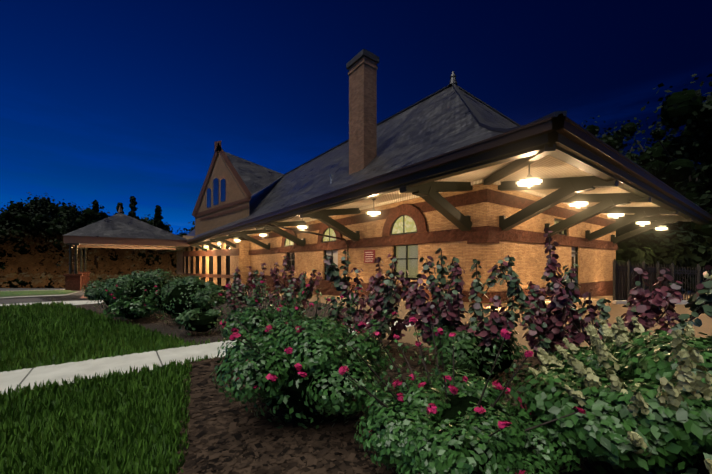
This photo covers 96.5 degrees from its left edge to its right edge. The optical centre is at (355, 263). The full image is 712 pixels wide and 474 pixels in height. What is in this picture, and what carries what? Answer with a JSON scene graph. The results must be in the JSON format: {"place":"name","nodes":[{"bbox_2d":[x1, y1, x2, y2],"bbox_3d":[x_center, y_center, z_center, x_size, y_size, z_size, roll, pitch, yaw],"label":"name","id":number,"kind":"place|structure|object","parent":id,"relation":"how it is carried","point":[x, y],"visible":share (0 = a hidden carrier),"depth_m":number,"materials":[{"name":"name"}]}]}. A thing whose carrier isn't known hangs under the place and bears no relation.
{"place":"outdoors","nodes":[
{"label":"outdoors","id":0,"kind":"place"},
{"bbox_2d":[0,214,16,260],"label":"tree","id":1,"kind":"object","parent":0,"point":[3,254],"depth_m":63.57,"materials":[{"name":"green plant"}]},
{"bbox_2d":[0,288,87,304],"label":"street asphalt","id":2,"kind":"structure","parent":0,"point":[14,300],"depth_m":16.54,"materials":[{"name":"grey asphalt"}]},
{"bbox_2d":[0,198,68,267],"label":"tree","id":3,"kind":"object","parent":2,"relation":"on","point":[37,242],"depth_m":67.69,"materials":[{"name":"green plant"}]},
{"bbox_2d":[0,290,76,297],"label":"island curb","id":4,"kind":"structure","parent":2,"relation":"on","point":[37,295],"depth_m":17.94,"materials":[{"name":"grey concrete"}]},
{"bbox_2d":[0,290,76,296],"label":"island lawn","id":5,"kind":"structure","parent":4,"relation":"on","point":[25,293],"depth_m":23.36,"materials":[{"name":"green plant"}]},
{"bbox_2d":[27,198,59,275],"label":"conifer tree","id":6,"kind":"object","parent":2,"relation":"on","point":[51,267],"depth_m":70.33,"materials":[{"name":"green plant"}]},
{"bbox_2d":[58,208,87,274],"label":"tree","id":7,"kind":"object","parent":2,"relation":"on","point":[70,221],"depth_m":66.03,"materials":[{"name":"green plant"}]},
{"bbox_2d":[0,272,186,287],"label":"hedge","id":8,"kind":"object","parent":2,"relation":"on","point":[55,278],"depth_m":58.07,"materials":[{"name":"green plant"}]},
{"bbox_2d":[87,200,112,275],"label":"conifer tree","id":9,"kind":"object","parent":2,"relation":"on","point":[102,264],"depth_m":72.28,"materials":[{"name":"green plant"}]},
{"bbox_2d":[63,271,90,290],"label":"porte cochere pedestals","id":10,"kind":"object","parent":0,"point":[76,282],"visible":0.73,"depth_m":34.60,"materials":[{"name":"brown brick"}]},
{"bbox_2d":[67,243,87,273],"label":"pavilion posts","id":11,"kind":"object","parent":10,"relation":"on","point":[76,259],"depth_m":34.94,"materials":[{"name":"wood"}]},
{"bbox_2d":[80,244,178,247],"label":"porte cochere ceiling","id":12,"kind":"structure","parent":0,"point":[128,245],"depth_m":45.22,"materials":[{"name":"beige wood"}]},
{"bbox_2d":[0,289,694,473],"bbox_3d":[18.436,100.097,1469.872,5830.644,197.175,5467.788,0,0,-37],"label":"lawn","id":13,"kind":"structure","parent":0,"point":[94,423],"depth_m":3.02,"materials":[{"name":"green plant"}]},
{"bbox_2d":[0,202,39,273],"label":"conifer tree","id":14,"kind":"object","parent":13,"relation":"on","point":[22,264],"depth_m":66.31,"materials":[{"name":"green plant"}]},
{"bbox_2d":[0,207,48,270],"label":"tree","id":15,"kind":"object","parent":13,"relation":"on","point":[11,247],"depth_m":62.85,"materials":[{"name":"green plant"}]},
{"bbox_2d":[9,192,109,272],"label":"tree","id":16,"kind":"object","parent":13,"relation":"on","point":[36,199],"depth_m":86.89,"materials":[{"name":"green plant"}]},
{"bbox_2d":[39,202,119,270],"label":"tree","id":17,"kind":"object","parent":13,"relation":"on","point":[59,227],"depth_m":71.19,"materials":[{"name":"green plant"}]},
{"bbox_2d":[0,263,176,274],"bbox_3d":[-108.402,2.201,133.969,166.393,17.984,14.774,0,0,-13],"label":"tree","id":18,"kind":"object","parent":13,"relation":"on","point":[93,271],"depth_m":126.20,"materials":[{"name":"green plant"}]},
{"bbox_2d":[105,202,127,274],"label":"tree","id":19,"kind":"object","parent":13,"relation":"on","point":[115,269],"depth_m":79.33,"materials":[{"name":"green plant"}]},
{"bbox_2d":[63,206,189,249],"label":"roof fascia","id":20,"kind":"structure","parent":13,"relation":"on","point":[112,240],"depth_m":38.50,"materials":[{"name":"brown wood"}]},
{"bbox_2d":[62,213,187,239],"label":"pavilion roof","id":21,"kind":"structure","parent":20,"relation":"on","point":[119,225],"depth_m":39.26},
{"bbox_2d":[117,196,149,274],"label":"conifer tree","id":22,"kind":"object","parent":13,"relation":"on","point":[124,254],"depth_m":77.84,"materials":[{"name":"green plant"}]},
{"bbox_2d":[118,214,172,269],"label":"tree","id":23,"kind":"object","parent":13,"relation":"on","point":[146,219],"depth_m":80.96,"materials":[{"name":"green plant"}]},
{"bbox_2d":[149,205,173,274],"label":"conifer tree","id":24,"kind":"object","parent":13,"relation":"on","point":[157,218],"depth_m":84.10,"materials":[{"name":"green plant"}]},
{"bbox_2d":[166,221,194,273],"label":"tree","id":25,"kind":"object","parent":13,"relation":"on","point":[174,254],"depth_m":90.00,"materials":[{"name":"green plant"}]},
{"bbox_2d":[0,300,413,394],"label":"concrete sidewalk","id":26,"kind":"structure","parent":13,"relation":"on","point":[60,372],"depth_m":4.72,"materials":[{"name":"grey concrete"}]},
{"bbox_2d":[183,235,249,285],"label":"bay piers","id":27,"kind":"structure","parent":13,"relation":"on","point":[241,261],"depth_m":35.33,"materials":[{"name":"beige brick"}]},
{"bbox_2d":[183,244,229,283],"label":"bay windows","id":28,"kind":"structure","parent":27,"relation":"attached to","point":[211,265],"depth_m":44.20,"materials":[{"name":"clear glass"}]},
{"bbox_2d":[183,248,238,277],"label":"stone bands","id":29,"kind":"object","parent":27,"relation":"attached to","point":[227,252],"visible":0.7,"depth_m":41.48,"materials":[{"name":"brown stone"}]},
{"bbox_2d":[40,295,394,444],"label":"mulch beds","id":30,"kind":"object","parent":13,"relation":"on","point":[154,322],"visible":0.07,"depth_m":8.43,"materials":[{"name":"brown soil"}]},
{"bbox_2d":[81,274,126,311],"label":"shrub","id":31,"kind":"object","parent":30,"relation":"on","point":[91,293],"depth_m":9.08,"materials":[{"name":"green plant"}]},
{"bbox_2d":[103,285,160,321],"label":"shrub","id":32,"kind":"object","parent":30,"relation":"on","point":[115,306],"depth_m":7.95,"materials":[{"name":"green plant"}]},
{"bbox_2d":[106,269,184,318],"bbox_3d":[-5.803,0.806,9.035,2.012,1.398,2.041,0,0,-37],"label":"shrub","id":33,"kind":"object","parent":30,"relation":"on","point":[132,279],"depth_m":8.52,"materials":[{"name":"green plant"}]},
{"bbox_2d":[151,275,226,323],"bbox_3d":[-4.159,0.898,7.964,1.651,1.211,2.019,0,0,-37],"label":"shrub","id":34,"kind":"object","parent":30,"relation":"on","point":[212,290],"depth_m":7.55,"materials":[{"name":"green plant"}]},
{"bbox_2d":[174,308,221,335],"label":"mound shrub","id":35,"kind":"object","parent":30,"relation":"on","point":[185,317],"depth_m":6.52,"materials":[{"name":"green plant"}]},
{"bbox_2d":[226,263,267,312],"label":"shrub","id":36,"kind":"object","parent":30,"relation":"on","point":[229,294],"depth_m":8.45,"materials":[{"name":"purple plant"}]},
{"bbox_2d":[266,256,322,312],"bbox_3d":[-1.578,0.656,8.099,1.393,1.722,1.368,0,0,-37],"label":"purple-leaved shrub","id":37,"kind":"object","parent":30,"relation":"on","point":[315,283],"depth_m":7.84,"materials":[{"name":"purple plant"}]},
{"bbox_2d":[170,338,654,473],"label":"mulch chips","id":38,"kind":"object","parent":30,"relation":"on","point":[225,435],"visible":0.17,"depth_m":2.75,"materials":[{"name":"brown wood"}]},
{"bbox_2d":[208,279,313,354],"bbox_3d":[-1.317,0.877,4.629,1.530,1.274,1.313,0,0,-37],"label":"rose bush","id":39,"kind":"object","parent":38,"relation":"on","point":[246,315],"depth_m":4.49,"materials":[{"name":"green plant"}]},
{"bbox_2d":[212,284,398,428],"bbox_3d":[-0.477,0.874,3.286,1.924,1.282,2.154,0,0,-37],"label":"rose bush","id":40,"kind":"object","parent":38,"relation":"on","point":[325,333],"depth_m":2.76,"materials":[{"name":"green plant"}]},
{"bbox_2d":[323,250,413,349],"bbox_3d":[0.234,0.642,5.090,1.573,1.749,1.634,0,0,-37],"label":"purple shrub","id":41,"kind":"object","parent":38,"relation":"on","point":[375,301],"depth_m":5.15,"materials":[{"name":"purple plant"}]},
{"bbox_2d":[399,248,520,358],"bbox_3d":[1.454,0.660,4.359,1.466,1.715,1.669,0,0,-37],"label":"purple shrub","id":42,"kind":"object","parent":38,"relation":"on","point":[415,291],"depth_m":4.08,"materials":[{"name":"purple plant"}]},
{"bbox_2d":[333,316,588,473],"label":"rose bush","id":43,"kind":"object","parent":38,"relation":"on","point":[413,442],"depth_m":1.89,"materials":[{"name":"green plant"}]},
{"bbox_2d":[429,320,523,385],"bbox_3d":[1.515,1.127,4.032,1.421,0.736,1.102,0,0,-37],"label":"shrub","id":44,"kind":"object","parent":38,"relation":"on","point":[469,341],"depth_m":3.72,"materials":[{"name":"green plant"}]},
{"bbox_2d":[496,227,711,364],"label":"purple shrub","id":45,"kind":"object","parent":38,"relation":"on","point":[641,294],"depth_m":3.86,"materials":[{"name":"purple plant"}]},
{"bbox_2d":[503,330,711,473],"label":"hydrangea","id":46,"kind":"object","parent":38,"relation":"on","point":[596,433],"depth_m":1.80,"materials":[{"name":"green plant"}]},
{"bbox_2d":[526,316,711,457],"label":"hydrangea flowers","id":47,"kind":"object","parent":46,"relation":"attached to","point":[687,378],"visible":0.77,"depth_m":1.89,"materials":[{"name":"beige plant"}]},
{"bbox_2d":[177,183,615,291],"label":"building walls","id":48,"kind":"structure","parent":13,"relation":"on","point":[594,264],"depth_m":14.96,"materials":[{"name":"brick"}]},
{"bbox_2d":[364,250,374,262],"bbox_3d":[0.742,-0.391,17.410,0.045,0.700,0.900,0,0,-37],"label":"wall sign","id":49,"kind":"object","parent":48,"relation":"attached to","point":[368,260],"visible":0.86,"depth_m":17.38,"materials":[{"name":"red metal"}]},
{"bbox_2d":[176,178,609,250],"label":"soffit crown trim","id":50,"kind":"structure","parent":48,"relation":"attached to","point":[481,181],"depth_m":15.30,"materials":[{"name":"paint"}]},
{"bbox_2d":[284,215,577,283],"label":"window frames","id":51,"kind":"structure","parent":48,"relation":"attached to","point":[559,233],"depth_m":16.03,"materials":[{"name":"wood"}]},
{"bbox_2d":[285,216,415,245],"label":"arched windows","id":52,"kind":"structure","parent":51,"relation":"attached to","point":[409,224],"depth_m":15.51,"materials":[{"name":"yellow glass"}]},
{"bbox_2d":[288,253,573,272],"bbox_3d":[2.952,-0.191,21.521,0.744,1.600,19.710,0,0,-63],"label":"dark window glass","id":53,"kind":"object","parent":51,"relation":"in","point":[293,259],"visible":0.3,"depth_m":25.71,"materials":[{"name":"black glass"}]},
{"bbox_2d":[326,247,574,281],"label":"door panels","id":54,"kind":"object","parent":51,"relation":"attached to","point":[335,256],"depth_m":20.60,"materials":[{"name":"grey"}]},
{"bbox_2d":[396,221,563,277],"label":"lit window","id":55,"kind":"structure","parent":51,"relation":"in","point":[412,263],"depth_m":15.41,"materials":[{"name":"beige glass"}]},
{"bbox_2d":[190,144,693,251],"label":"eave brackets","id":56,"kind":"object","parent":48,"relation":"attached to","point":[569,189],"visible":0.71,"depth_m":12.47,"materials":[{"name":"brown wood"}]},
{"bbox_2d":[267,224,348,275],"bbox_3d":[-3.054,-0.708,19.380,5.339,4.034,0.249,0,0,10],"label":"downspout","id":57,"kind":"object","parent":56,"relation":"attached to","point":[319,235],"visible":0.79,"depth_m":19.21,"materials":[{"name":"orange metal"}]},
{"bbox_2d":[156,86,653,251],"bbox_3d":[-12.852,-9.432,48.557,23.310,12.962,87.960,0,0,-37],"label":"roof slate","id":58,"kind":"object","parent":56,"relation":"on","point":[441,122],"depth_m":20.70,"materials":[{"name":"grey stone"}]},
{"bbox_2d":[195,152,248,235],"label":"gable wall","id":59,"kind":"structure","parent":58,"relation":"attached to","point":[220,171],"depth_m":41.53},
{"bbox_2d":[207,178,224,207],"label":"gable windows","id":60,"kind":"structure","parent":59,"relation":"in","point":[215,191],"depth_m":43.91,"materials":[{"name":"blue glass"}]},
{"bbox_2d":[192,141,251,220],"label":"trim","id":61,"kind":"structure","parent":59,"relation":"attached to","point":[217,149],"depth_m":41.89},
{"bbox_2d":[348,56,377,174],"bbox_3d":[0.406,-8.366,19.666,1.100,7.750,1.600,0,0,-37],"label":"chimney","id":62,"kind":"object","parent":58,"relation":"on","point":[362,73],"visible":0.82,"depth_m":19.17,"materials":[{"name":"brick"}]},
{"bbox_2d":[346,49,378,69],"bbox_3d":[0.406,-12.516,19.666,1.240,0.550,1.740,0,0,-37],"label":"chimney cap","id":63,"kind":"object","parent":62,"relation":"on","point":[361,54],"visible":0.61,"depth_m":19.06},
{"bbox_2d":[170,155,668,250],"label":"eave soffit","id":64,"kind":"structure","parent":58,"relation":"attached to","point":[548,167],"depth_m":11.01,"materials":[{"name":"beige wood"}]},
{"bbox_2d":[284,71,566,174],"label":"roof ridge caps","id":65,"kind":"object","parent":58,"relation":"on","point":[479,119],"visible":0.58,"depth_m":20.59,"materials":[{"name":"grey metal"}]},
{"bbox_2d":[158,131,709,252],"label":"eave fascia","id":66,"kind":"structure","parent":58,"relation":"attached to","point":[571,152],"depth_m":9.16,"materials":[{"name":"brown wood"}]},
{"bbox_2d":[157,113,711,251],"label":"eave gutter","id":67,"kind":"object","parent":66,"relation":"attached to","point":[567,127],"visible":0.94,"depth_m":8.76,"materials":[{"name":"brown metal"}]},
{"bbox_2d":[205,164,665,246],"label":"pendant lights","id":68,"kind":"object","parent":56,"relation":"hanging from","point":[530,177],"visible":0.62,"depth_m":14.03},
{"bbox_2d":[218,189,617,302],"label":"brownstone trim","id":69,"kind":"structure","parent":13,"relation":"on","point":[479,234],"depth_m":15.69,"materials":[{"name":"brown stone"}]},
{"bbox_2d":[579,116,672,162],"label":"tree","id":70,"kind":"object","parent":13,"relation":"on","point":[628,135],"depth_m":44.76,"materials":[{"name":"green plant"}]},
{"bbox_2d":[595,73,711,291],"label":"tree","id":71,"kind":"object","parent":13,"relation":"on","point":[687,106],"depth_m":26.63,"materials":[{"name":"green plant"}]},
{"bbox_2d":[0,0,711,234],"label":"sky","id":72,"kind":"structure","parent":0,"point":[108,102],"materials":[{"name":"blue"}]},
{"bbox_2d":[223,290,711,356],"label":"plaza paving","id":73,"kind":"structure","parent":0,"point":[617,310],"depth_m":9.22,"materials":[{"name":"beige concrete"}]},
{"bbox_2d":[616,265,668,298],"bbox_3d":[11.285,0.772,12.567,1.780,1.493,1.361,0,0,-37],"label":"wood gate backing","id":74,"kind":"object","parent":73,"relation":"on","point":[624,284],"visible":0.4,"depth_m":12.57,"materials":[{"name":"brown wood"}]},
{"bbox_2d":[613,300,704,303],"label":"plaza kerb","id":75,"kind":"structure","parent":73,"relation":"on","point":[626,301],"depth_m":11.78,"materials":[{"name":"grey concrete"}]},
{"bbox_2d":[613,258,711,299],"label":"iron fence","id":76,"kind":"object","parent":73,"relation":"on","point":[671,272],"visible":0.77,"depth_m":12.46,"materials":[{"name":"black metal"}]},
{"bbox_2d":[616,224,711,293],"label":"hedge","id":77,"kind":"object","parent":73,"relation":"on","point":[684,254],"depth_m":22.25,"materials":[{"name":"green plant"}]},
{"bbox_2d":[616,176,711,258],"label":"tree","id":78,"kind":"object","parent":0,"point":[705,230],"depth_m":25.16,"materials":[{"name":"green plant"}]},
{"bbox_2d":[664,102,710,185],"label":"tree","id":79,"kind":"object","parent":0,"point":[705,176],"depth_m":35.71,"materials":[{"name":"green plant"}]},
{"bbox_2d":[704,458,711,473],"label":"hydrangea panicles","id":80,"kind":"object","parent":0,"point":[708,462],"visible":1,"depth_m":1.15,"materials":[{"name":"beige plant"}]}
]}

